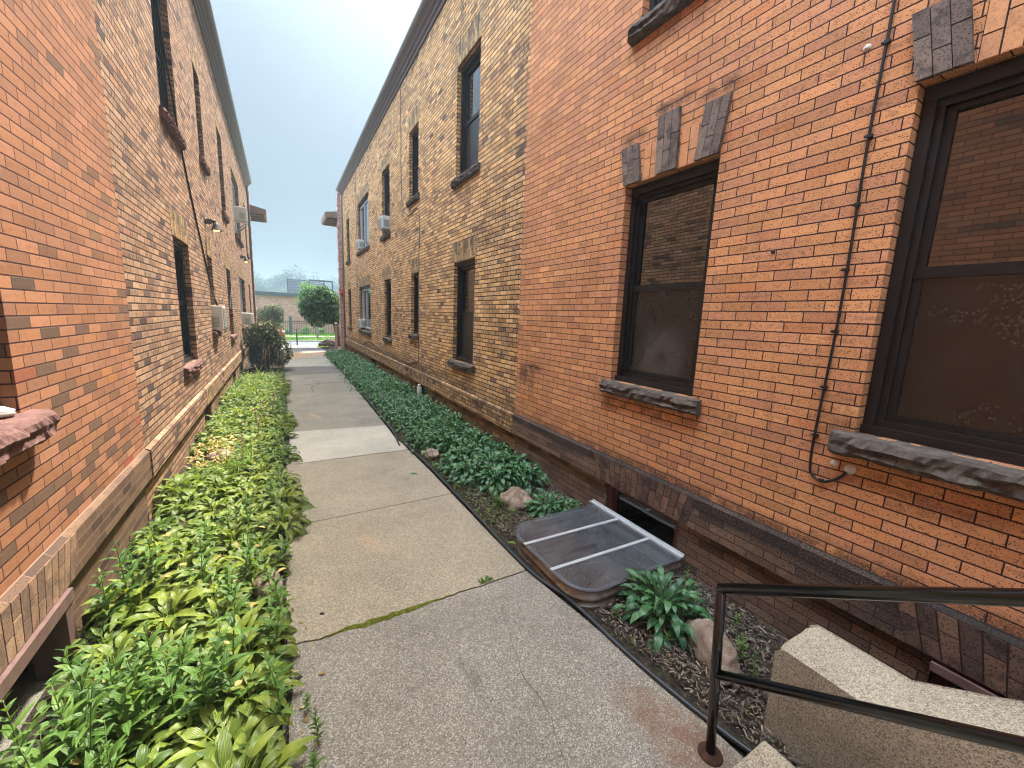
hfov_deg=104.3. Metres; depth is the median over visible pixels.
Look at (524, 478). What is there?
hosta
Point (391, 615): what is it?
moss
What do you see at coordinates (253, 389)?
daylily
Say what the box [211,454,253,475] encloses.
hosta
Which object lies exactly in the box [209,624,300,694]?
hosta
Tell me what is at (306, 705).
leafy weed
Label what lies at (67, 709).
leafy weed
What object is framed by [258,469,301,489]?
hosta
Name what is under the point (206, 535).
leafy weed
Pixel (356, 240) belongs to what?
cable
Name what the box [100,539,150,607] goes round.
leafy weed
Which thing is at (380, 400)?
hosta
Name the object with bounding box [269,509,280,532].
leafy weed
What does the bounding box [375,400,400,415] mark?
hosta
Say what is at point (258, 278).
tree
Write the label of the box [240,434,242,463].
dry stalk
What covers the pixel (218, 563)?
hosta
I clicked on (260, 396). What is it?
hosta
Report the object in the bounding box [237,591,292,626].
hosta
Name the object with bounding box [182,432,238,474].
dead leaves
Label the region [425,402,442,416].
hosta
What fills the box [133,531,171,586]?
leafy weed
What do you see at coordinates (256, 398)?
hosta
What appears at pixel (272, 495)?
leafy weed
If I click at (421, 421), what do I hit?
hosta
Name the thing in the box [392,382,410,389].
hosta
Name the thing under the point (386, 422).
bed edging
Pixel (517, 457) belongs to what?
hosta
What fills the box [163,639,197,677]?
leafy weed
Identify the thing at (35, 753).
leafy weed
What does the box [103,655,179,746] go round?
leafy weed
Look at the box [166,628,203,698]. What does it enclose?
leafy weed
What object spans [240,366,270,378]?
daylily
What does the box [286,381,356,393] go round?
path
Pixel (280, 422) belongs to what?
hosta
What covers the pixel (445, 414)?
hosta
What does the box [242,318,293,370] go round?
shrub
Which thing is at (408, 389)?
hosta
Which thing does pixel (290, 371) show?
path
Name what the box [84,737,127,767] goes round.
leafy weed
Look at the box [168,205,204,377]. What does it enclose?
window
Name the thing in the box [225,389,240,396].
hosta
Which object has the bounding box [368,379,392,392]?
hosta
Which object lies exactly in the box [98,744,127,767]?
leafy weed
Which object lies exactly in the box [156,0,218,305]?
cable
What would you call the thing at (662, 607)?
hosta
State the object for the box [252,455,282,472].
hosta
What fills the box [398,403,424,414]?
hosta
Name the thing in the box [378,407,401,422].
hosta
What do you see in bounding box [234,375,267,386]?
daylily
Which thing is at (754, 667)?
leafy weed
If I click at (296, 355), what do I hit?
path
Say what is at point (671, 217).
window
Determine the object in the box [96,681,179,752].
hosta
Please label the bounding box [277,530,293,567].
leafy weed
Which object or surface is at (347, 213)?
window
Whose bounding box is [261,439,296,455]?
hosta
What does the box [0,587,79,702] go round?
basement window
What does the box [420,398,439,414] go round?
hosta
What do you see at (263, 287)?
tree
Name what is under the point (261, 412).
dry stalk
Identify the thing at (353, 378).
hosta
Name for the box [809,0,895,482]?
cable
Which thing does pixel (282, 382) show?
hosta
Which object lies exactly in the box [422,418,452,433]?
hosta
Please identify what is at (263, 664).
leafy weed
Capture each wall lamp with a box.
[204,217,222,231]
[240,255,248,261]
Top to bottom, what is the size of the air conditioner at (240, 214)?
0.812 m
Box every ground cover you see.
[0,369,302,767]
[325,350,486,451]
[388,418,526,524]
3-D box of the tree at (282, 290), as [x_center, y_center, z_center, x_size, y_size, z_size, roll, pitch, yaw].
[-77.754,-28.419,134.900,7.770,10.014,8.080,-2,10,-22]
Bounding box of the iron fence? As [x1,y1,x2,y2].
[261,316,339,334]
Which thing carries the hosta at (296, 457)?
on the ground at (48, 698)
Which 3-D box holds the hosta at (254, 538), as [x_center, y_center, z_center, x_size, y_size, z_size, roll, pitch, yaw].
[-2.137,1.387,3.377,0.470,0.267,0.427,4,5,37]
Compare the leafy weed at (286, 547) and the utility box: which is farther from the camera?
the utility box
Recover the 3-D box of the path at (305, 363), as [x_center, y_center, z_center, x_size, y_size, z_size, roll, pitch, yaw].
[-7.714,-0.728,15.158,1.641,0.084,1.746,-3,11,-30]
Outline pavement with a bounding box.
[281,345,316,349]
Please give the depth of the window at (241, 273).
14.89 m
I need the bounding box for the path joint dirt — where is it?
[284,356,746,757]
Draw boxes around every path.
[284,347,334,351]
[284,351,325,358]
[284,361,333,366]
[285,366,340,375]
[285,373,347,385]
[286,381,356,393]
[286,494,524,644]
[287,355,329,361]
[287,392,384,431]
[287,450,450,526]
[288,425,407,464]
[288,571,742,767]
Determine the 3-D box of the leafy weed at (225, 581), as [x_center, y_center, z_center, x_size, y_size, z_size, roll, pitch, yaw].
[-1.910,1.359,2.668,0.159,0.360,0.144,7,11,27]
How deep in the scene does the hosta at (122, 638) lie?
2.17 m
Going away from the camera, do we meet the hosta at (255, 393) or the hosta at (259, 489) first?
the hosta at (259, 489)
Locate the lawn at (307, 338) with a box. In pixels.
[285,332,334,339]
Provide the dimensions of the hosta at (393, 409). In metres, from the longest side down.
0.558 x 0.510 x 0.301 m
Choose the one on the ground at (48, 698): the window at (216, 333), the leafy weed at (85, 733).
the leafy weed at (85, 733)
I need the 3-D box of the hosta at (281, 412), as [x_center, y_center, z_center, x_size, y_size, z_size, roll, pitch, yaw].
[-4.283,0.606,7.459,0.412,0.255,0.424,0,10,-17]
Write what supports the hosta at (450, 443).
on the ground at (738, 732)
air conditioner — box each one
[211,306,226,329]
[233,206,247,233]
[241,313,253,324]
[356,239,363,249]
[358,319,365,327]
[378,215,389,231]
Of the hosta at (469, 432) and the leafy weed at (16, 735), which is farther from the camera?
the hosta at (469, 432)
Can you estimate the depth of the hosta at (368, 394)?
9.45 m
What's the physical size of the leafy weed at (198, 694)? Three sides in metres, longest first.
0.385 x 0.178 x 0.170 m
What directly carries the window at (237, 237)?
in the apartment building at (122, 361)
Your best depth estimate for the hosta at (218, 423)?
6.45 m
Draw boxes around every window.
[0,404,60,466]
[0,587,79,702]
[150,0,186,150]
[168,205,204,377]
[189,37,210,175]
[204,405,209,422]
[205,236,222,337]
[214,108,229,223]
[224,253,237,340]
[229,154,243,247]
[238,266,248,330]
[346,209,349,264]
[347,282,351,329]
[356,179,369,255]
[357,274,371,335]
[379,149,390,241]
[382,267,391,342]
[405,103,419,207]
[408,257,418,339]
[419,383,427,399]
[447,235,477,373]
[450,7,483,188]
[599,92,732,415]
[603,485,678,570]
[627,0,694,46]
[827,0,1023,502]
[930,672,966,690]
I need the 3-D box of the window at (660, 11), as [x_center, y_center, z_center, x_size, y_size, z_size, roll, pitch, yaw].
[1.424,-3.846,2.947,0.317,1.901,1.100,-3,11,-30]
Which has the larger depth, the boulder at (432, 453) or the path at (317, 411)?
the path at (317, 411)
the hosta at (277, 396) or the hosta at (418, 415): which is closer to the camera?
the hosta at (418, 415)
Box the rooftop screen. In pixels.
[287,270,332,292]
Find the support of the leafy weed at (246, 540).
on the ground at (48, 698)
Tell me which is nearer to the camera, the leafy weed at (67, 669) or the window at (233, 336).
the leafy weed at (67, 669)
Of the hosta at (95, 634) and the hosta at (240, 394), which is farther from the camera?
the hosta at (240, 394)
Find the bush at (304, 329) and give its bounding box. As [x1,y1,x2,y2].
[302,327,310,333]
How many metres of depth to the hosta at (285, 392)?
9.38 m
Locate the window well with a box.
[514,499,683,606]
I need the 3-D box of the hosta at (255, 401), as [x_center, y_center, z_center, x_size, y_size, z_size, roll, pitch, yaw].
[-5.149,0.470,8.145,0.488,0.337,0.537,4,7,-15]
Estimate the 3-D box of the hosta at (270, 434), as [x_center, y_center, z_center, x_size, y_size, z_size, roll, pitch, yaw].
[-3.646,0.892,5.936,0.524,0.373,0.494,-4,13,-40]
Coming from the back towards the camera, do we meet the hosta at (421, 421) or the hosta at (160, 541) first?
the hosta at (421, 421)
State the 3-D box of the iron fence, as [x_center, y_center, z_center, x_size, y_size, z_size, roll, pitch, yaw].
[-16.888,-4.760,32.705,12.500,1.490,0.220,-3,11,-30]
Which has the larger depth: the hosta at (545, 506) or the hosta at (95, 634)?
the hosta at (545, 506)
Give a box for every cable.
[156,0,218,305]
[355,176,358,337]
[400,85,419,383]
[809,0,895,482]
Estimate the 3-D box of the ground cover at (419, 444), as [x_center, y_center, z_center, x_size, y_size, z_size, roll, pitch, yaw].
[-4.632,-0.312,12.650,1.210,0.234,15.846,-3,11,-30]
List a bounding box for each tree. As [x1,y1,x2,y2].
[253,271,265,285]
[254,276,274,291]
[263,276,279,291]
[270,265,306,292]
[272,285,291,292]
[295,281,319,337]
[296,285,340,345]
[299,274,327,290]
[326,275,338,294]
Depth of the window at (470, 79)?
6.70 m
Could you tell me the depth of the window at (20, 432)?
1.88 m
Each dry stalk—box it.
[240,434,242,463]
[254,408,259,439]
[257,398,265,435]
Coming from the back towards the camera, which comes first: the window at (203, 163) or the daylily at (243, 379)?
the daylily at (243, 379)
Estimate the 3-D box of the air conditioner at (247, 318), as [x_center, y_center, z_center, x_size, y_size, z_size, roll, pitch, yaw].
[-9.374,-2.293,14.043,0.402,0.420,0.632,-3,11,-30]
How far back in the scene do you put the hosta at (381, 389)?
9.86 m
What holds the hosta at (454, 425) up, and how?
on the ground at (738, 732)
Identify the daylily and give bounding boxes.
[174,466,241,488]
[180,438,265,479]
[211,433,272,461]
[219,439,281,471]
[221,382,256,401]
[232,374,261,383]
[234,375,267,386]
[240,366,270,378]
[240,378,273,393]
[252,369,285,381]
[256,378,283,388]
[265,369,287,379]
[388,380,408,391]
[410,417,441,428]
[424,422,460,442]
[431,415,468,433]
[433,411,462,423]
[481,487,515,508]
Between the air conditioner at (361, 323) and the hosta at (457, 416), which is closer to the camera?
the hosta at (457, 416)
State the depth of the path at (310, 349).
20.51 m
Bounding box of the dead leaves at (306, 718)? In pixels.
[269,586,326,762]
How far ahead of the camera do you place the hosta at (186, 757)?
1.78 m
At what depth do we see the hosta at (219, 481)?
4.24 m
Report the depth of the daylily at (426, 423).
6.96 m
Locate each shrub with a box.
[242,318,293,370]
[256,304,284,329]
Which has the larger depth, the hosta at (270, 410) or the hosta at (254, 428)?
the hosta at (270, 410)
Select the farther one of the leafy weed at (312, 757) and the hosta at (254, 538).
the hosta at (254, 538)
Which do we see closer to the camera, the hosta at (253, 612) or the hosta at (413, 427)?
the hosta at (253, 612)
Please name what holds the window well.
in the ground at (738, 732)
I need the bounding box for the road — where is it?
[285,342,319,344]
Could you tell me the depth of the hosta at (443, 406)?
7.97 m
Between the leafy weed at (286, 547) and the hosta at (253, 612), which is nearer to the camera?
the hosta at (253, 612)
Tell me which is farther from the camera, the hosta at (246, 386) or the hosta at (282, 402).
the hosta at (246, 386)
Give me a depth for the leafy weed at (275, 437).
5.61 m
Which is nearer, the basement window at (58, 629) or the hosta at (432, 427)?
the basement window at (58, 629)
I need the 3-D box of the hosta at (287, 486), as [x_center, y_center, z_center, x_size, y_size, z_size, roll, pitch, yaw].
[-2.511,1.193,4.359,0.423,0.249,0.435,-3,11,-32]
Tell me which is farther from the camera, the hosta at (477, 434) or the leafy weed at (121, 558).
the hosta at (477, 434)
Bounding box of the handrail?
[697,583,1023,766]
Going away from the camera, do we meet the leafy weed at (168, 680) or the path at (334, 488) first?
the leafy weed at (168, 680)
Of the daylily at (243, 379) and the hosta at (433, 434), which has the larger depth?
the daylily at (243, 379)
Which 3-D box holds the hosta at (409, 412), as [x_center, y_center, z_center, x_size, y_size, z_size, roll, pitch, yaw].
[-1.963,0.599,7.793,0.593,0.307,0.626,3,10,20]
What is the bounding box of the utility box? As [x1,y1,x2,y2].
[417,384,421,400]
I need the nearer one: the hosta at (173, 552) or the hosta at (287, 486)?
the hosta at (173, 552)
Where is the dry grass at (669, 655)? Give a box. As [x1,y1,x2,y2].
[466,486,805,767]
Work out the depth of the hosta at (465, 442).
5.76 m
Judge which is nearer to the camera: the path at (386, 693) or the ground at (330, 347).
the path at (386, 693)
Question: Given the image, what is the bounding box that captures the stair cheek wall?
[763,625,1023,767]
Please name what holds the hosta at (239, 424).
on the ground at (48, 698)
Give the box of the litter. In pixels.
[286,416,696,760]
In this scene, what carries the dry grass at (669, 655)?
on the ground at (738, 732)
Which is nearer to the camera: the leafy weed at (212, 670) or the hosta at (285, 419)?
the leafy weed at (212, 670)
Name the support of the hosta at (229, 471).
on the ground at (48, 698)
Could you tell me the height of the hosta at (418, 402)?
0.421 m
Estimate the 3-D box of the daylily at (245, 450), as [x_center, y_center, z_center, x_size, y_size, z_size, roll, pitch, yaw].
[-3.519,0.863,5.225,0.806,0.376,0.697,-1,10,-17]
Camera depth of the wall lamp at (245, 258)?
14.03 m
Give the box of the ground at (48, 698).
[1,353,292,767]
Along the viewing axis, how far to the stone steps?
1.76 m
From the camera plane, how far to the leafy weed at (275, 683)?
1.90 m
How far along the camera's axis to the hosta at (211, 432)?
5.95 m
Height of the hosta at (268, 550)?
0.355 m
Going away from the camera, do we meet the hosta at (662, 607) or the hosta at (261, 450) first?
the hosta at (662, 607)
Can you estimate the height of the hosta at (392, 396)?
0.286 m
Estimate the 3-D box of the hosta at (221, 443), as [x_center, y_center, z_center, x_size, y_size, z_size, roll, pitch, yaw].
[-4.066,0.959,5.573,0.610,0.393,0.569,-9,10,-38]
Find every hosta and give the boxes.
[42,627,166,720]
[47,723,118,767]
[54,688,129,739]
[67,626,134,666]
[81,563,191,639]
[82,569,161,623]
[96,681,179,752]
[101,580,220,672]
[114,710,193,767]
[119,742,178,767]
[120,623,205,699]
[128,516,188,556]
[129,527,203,571]
[149,488,214,521]
[152,533,226,583]
[153,474,206,512]
[155,568,253,632]
[158,662,231,729]
[160,696,293,767]
[161,473,216,501]
[162,552,249,599]
[170,598,296,684]
[177,519,235,547]
[181,593,267,647]
[181,655,304,749]
[182,496,237,524]
[184,461,217,478]
[189,437,215,454]
[190,474,242,500]
[194,427,222,443]
[194,437,246,458]
[196,714,317,767]
[200,469,248,489]
[203,417,240,436]
[205,414,234,427]
[205,418,229,431]
[205,521,261,554]
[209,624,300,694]
[211,408,235,418]
[211,430,239,447]
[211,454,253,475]
[213,426,245,435]
[213,473,271,497]
[214,502,261,530]
[215,402,234,412]
[218,482,271,510]
[219,393,241,406]
[222,406,259,419]
[224,417,254,430]
[224,433,276,452]
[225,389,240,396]
[225,545,294,595]
[227,384,244,391]
[227,418,256,433]
[228,398,244,407]
[230,433,252,445]
[232,531,291,562]
[233,393,249,402]
[233,414,254,422]
[236,383,258,391]
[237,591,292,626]
[240,406,264,413]
[242,461,283,480]
[243,415,271,425]
[243,426,268,440]
[244,396,267,406]
[245,389,267,400]
[245,410,269,420]
[246,393,268,402]
[246,399,266,407]
[246,423,268,435]
[246,448,268,461]
[248,483,312,517]
[250,431,280,448]
[251,499,315,545]
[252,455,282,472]
[256,402,274,411]
[257,427,297,443]
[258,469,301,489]
[259,444,302,464]
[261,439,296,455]
[262,398,287,408]
[262,408,280,416]
[263,480,301,503]
[266,419,294,431]
[267,413,298,429]
[268,383,289,393]
[269,386,289,396]
[270,411,296,422]
[272,409,294,417]
[273,379,290,386]
[276,395,291,403]
[339,365,359,374]
[340,370,358,377]
[344,374,364,384]
[347,378,370,391]
[356,381,379,392]
[359,384,374,396]
[362,388,379,400]
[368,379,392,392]
[368,393,392,405]
[369,391,387,402]
[370,395,392,409]
[371,385,388,394]
[374,372,392,378]
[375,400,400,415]
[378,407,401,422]
[382,398,406,410]
[382,404,403,415]
[383,392,404,402]
[384,390,404,399]
[388,384,414,394]
[389,406,415,425]
[391,397,419,410]
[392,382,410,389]
[393,409,431,429]
[394,416,421,433]
[397,407,424,421]
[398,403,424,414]
[400,391,419,399]
[401,424,428,441]
[403,429,437,447]
[404,386,416,396]
[405,396,432,411]
[409,433,444,456]
[410,418,437,431]
[413,405,446,417]
[413,409,436,423]
[414,394,432,407]
[415,425,459,447]
[417,422,446,440]
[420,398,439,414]
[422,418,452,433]
[424,402,451,418]
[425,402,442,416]
[431,454,465,475]
[434,409,461,424]
[436,433,468,453]
[438,412,468,428]
[439,455,490,490]
[442,443,484,473]
[445,419,467,431]
[446,420,478,440]
[447,438,489,458]
[454,428,500,453]
[457,427,483,440]
[462,446,512,480]
[463,461,521,498]
[477,440,512,462]
[492,450,532,477]
[498,459,551,494]
[524,491,568,519]
[548,495,581,515]
[611,564,713,655]
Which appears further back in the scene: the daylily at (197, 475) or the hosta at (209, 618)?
the daylily at (197, 475)
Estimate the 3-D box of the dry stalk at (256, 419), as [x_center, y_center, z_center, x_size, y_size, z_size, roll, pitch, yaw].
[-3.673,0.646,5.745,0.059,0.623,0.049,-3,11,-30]
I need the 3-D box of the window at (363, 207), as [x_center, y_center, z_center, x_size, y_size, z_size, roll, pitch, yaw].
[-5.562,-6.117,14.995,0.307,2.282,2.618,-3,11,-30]
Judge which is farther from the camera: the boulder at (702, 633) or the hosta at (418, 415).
the hosta at (418, 415)
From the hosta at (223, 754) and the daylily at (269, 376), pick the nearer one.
the hosta at (223, 754)
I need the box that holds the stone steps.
[733,741,794,767]
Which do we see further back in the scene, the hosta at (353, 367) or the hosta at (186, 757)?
the hosta at (353, 367)
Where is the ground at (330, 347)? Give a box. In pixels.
[320,346,340,350]
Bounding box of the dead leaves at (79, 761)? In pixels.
[69,375,285,763]
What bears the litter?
on the path at (386, 693)
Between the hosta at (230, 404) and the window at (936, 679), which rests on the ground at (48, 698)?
the hosta at (230, 404)
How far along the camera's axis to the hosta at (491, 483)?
4.69 m
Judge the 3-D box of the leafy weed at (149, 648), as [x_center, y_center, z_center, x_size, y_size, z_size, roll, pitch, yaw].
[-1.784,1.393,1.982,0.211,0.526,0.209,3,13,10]
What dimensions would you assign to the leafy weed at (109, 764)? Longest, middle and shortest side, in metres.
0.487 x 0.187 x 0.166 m
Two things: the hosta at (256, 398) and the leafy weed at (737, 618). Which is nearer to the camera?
the leafy weed at (737, 618)
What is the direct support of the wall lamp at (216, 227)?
attached to the apartment building at (122, 361)
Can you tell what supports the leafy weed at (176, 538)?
on the ground at (48, 698)
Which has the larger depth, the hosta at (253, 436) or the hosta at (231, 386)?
the hosta at (231, 386)
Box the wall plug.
[863,44,871,51]
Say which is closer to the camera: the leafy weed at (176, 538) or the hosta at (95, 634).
the hosta at (95, 634)
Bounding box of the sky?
[210,0,420,287]
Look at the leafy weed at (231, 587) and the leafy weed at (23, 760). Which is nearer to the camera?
the leafy weed at (23, 760)
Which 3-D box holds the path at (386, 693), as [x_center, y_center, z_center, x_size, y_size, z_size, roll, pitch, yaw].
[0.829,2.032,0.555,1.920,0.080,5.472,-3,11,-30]
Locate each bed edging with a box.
[280,366,286,747]
[334,363,399,445]
[404,443,752,754]
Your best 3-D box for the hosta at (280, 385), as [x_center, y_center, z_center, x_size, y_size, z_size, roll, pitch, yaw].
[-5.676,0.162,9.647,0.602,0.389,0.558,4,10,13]
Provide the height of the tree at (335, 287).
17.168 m
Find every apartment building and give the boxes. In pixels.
[0,0,266,702]
[321,0,1023,700]
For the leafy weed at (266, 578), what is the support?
on the ground at (48, 698)
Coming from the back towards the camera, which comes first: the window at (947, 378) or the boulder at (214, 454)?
the boulder at (214, 454)
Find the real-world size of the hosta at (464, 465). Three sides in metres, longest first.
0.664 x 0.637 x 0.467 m
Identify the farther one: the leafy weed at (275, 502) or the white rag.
the leafy weed at (275, 502)
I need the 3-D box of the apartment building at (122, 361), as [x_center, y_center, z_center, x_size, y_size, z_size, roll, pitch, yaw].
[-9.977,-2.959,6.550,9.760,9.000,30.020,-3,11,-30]
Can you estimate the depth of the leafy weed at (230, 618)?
2.10 m
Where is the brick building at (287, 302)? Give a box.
[255,291,338,332]
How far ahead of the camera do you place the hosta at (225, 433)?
5.96 m
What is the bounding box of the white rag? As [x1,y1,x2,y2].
[0,406,16,417]
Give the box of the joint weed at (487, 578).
[478,575,492,583]
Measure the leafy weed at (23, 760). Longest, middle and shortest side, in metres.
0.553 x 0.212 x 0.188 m
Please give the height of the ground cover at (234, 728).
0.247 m
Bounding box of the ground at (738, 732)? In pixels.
[347,353,801,767]
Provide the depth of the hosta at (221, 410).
7.36 m
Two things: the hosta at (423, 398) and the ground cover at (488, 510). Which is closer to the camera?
the ground cover at (488, 510)
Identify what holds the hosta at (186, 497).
on the ground at (48, 698)
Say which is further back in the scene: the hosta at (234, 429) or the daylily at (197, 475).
the hosta at (234, 429)
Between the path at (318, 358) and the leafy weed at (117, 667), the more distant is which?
the path at (318, 358)
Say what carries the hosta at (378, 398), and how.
on the ground at (738, 732)
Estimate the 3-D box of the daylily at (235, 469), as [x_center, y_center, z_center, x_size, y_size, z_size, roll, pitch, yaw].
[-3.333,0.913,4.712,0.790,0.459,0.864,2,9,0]
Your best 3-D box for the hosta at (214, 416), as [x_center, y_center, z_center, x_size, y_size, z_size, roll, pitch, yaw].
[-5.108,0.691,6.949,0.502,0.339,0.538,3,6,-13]
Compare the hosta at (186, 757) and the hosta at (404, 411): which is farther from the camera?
the hosta at (404, 411)
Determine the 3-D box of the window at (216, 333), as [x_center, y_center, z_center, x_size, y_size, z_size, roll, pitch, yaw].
[-5.948,-1.873,7.793,0.303,1.901,0.780,-3,11,-30]
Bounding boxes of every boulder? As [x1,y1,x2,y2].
[207,449,236,464]
[253,569,282,600]
[424,448,438,459]
[499,487,534,512]
[686,618,740,689]
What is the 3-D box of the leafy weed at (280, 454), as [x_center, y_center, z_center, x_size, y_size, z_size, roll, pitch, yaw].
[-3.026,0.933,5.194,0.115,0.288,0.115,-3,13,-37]
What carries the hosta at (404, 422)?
on the ground at (738, 732)
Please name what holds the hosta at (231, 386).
on the ground at (48, 698)
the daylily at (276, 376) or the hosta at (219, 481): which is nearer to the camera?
the hosta at (219, 481)
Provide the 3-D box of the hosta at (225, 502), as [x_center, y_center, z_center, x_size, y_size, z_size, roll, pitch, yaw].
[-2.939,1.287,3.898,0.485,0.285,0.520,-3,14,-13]
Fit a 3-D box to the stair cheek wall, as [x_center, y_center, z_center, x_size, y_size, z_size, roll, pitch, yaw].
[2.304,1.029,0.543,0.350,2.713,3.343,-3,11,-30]
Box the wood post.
[334,322,337,348]
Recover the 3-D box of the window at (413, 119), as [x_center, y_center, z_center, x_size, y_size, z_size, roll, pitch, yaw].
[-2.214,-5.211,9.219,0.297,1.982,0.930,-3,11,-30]
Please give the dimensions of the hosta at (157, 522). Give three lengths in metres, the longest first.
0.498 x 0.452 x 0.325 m
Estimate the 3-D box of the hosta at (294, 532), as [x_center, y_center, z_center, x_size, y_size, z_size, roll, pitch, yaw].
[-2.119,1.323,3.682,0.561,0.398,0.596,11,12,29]
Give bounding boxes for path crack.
[503,604,568,767]
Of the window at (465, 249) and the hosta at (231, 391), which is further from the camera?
the hosta at (231, 391)
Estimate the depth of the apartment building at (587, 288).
2.82 m
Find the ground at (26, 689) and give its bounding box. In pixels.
[0,383,668,759]
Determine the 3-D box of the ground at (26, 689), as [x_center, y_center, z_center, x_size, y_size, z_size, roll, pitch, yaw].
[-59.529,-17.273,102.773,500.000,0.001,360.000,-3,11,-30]
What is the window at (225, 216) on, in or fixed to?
in the apartment building at (122, 361)
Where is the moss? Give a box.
[321,595,450,638]
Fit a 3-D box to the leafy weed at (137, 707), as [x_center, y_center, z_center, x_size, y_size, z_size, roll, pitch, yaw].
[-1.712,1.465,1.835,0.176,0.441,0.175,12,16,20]
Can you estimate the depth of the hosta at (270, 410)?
7.50 m
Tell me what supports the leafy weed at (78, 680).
on the ground at (48, 698)
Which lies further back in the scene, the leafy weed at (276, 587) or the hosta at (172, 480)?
the hosta at (172, 480)
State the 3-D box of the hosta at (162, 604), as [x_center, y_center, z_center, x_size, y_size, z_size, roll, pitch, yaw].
[-2.143,1.512,2.513,0.643,0.385,0.623,-11,19,-39]
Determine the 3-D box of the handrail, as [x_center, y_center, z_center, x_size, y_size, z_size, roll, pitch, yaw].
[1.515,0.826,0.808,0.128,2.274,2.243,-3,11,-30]
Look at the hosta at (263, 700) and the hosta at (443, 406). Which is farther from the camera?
the hosta at (443, 406)
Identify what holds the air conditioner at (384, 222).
attached to the apartment building at (587, 288)
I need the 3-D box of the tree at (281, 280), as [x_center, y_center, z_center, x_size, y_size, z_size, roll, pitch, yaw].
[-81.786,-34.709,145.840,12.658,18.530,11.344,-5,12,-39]
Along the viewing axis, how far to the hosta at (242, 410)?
7.22 m
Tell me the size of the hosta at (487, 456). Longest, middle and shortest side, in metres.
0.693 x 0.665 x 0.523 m
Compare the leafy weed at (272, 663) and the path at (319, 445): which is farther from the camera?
the path at (319, 445)
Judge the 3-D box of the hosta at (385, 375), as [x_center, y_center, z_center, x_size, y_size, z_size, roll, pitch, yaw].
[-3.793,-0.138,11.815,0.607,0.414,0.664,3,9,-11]
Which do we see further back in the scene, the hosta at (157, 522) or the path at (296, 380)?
the path at (296, 380)
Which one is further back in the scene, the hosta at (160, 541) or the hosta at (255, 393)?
the hosta at (255, 393)
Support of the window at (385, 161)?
in the apartment building at (587, 288)
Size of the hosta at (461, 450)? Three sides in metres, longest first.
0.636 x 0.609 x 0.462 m
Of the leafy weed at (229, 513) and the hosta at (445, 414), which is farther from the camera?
the hosta at (445, 414)
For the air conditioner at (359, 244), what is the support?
attached to the apartment building at (587, 288)
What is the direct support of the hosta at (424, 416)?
on the ground at (738, 732)
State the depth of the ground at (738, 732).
2.53 m
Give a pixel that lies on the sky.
(306, 78)
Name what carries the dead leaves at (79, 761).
on the ground at (48, 698)
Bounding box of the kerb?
[287,340,323,341]
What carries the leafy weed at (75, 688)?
on the ground at (48, 698)
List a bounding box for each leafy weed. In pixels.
[0,691,60,767]
[7,741,65,767]
[20,724,65,767]
[27,675,98,767]
[45,645,102,706]
[46,695,92,762]
[47,646,104,757]
[49,658,109,741]
[57,669,112,767]
[81,568,125,631]
[83,648,154,738]
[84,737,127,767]
[86,652,137,722]
[89,680,159,765]
[93,718,128,767]
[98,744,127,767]
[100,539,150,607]
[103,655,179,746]
[110,545,144,588]
[112,664,165,723]
[121,632,162,703]
[128,620,182,702]
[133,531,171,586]
[151,646,189,720]
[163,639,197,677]
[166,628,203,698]
[168,529,183,565]
[178,644,232,716]
[179,668,227,721]
[185,536,218,599]
[192,636,258,716]
[196,516,214,550]
[199,527,213,546]
[201,642,236,692]
[207,621,237,667]
[209,575,257,682]
[213,559,239,595]
[218,568,244,609]
[223,509,233,525]
[236,527,264,578]
[236,541,255,583]
[237,492,256,526]
[255,595,283,649]
[257,592,290,655]
[257,655,297,725]
[258,551,276,596]
[259,650,287,694]
[261,654,279,675]
[262,571,291,612]
[265,475,280,504]
[265,476,275,490]
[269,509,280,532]
[270,429,281,447]
[270,497,280,515]
[272,456,281,478]
[276,446,282,463]
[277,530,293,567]
[302,692,311,712]
[304,747,327,767]
[308,707,326,744]
[665,631,671,643]
[732,613,741,627]
[734,633,747,658]
[748,651,759,675]
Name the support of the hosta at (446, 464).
on the ground at (738, 732)
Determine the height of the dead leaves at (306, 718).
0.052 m
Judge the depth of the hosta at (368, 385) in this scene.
10.23 m
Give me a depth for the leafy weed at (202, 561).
2.72 m
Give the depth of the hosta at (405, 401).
8.33 m
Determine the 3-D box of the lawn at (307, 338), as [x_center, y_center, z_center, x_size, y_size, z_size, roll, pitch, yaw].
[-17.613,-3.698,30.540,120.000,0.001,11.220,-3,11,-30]
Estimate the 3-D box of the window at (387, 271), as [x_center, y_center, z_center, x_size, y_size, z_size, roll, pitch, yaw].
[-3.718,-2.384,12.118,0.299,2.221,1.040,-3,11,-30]
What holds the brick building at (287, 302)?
on the ground at (26, 689)
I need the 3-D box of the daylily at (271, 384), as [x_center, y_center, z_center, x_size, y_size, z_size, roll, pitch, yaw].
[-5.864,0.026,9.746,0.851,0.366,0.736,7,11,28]
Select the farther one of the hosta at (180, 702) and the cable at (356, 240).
the cable at (356, 240)
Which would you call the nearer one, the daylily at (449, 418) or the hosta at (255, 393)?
the daylily at (449, 418)
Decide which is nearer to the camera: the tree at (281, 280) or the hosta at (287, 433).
the hosta at (287, 433)

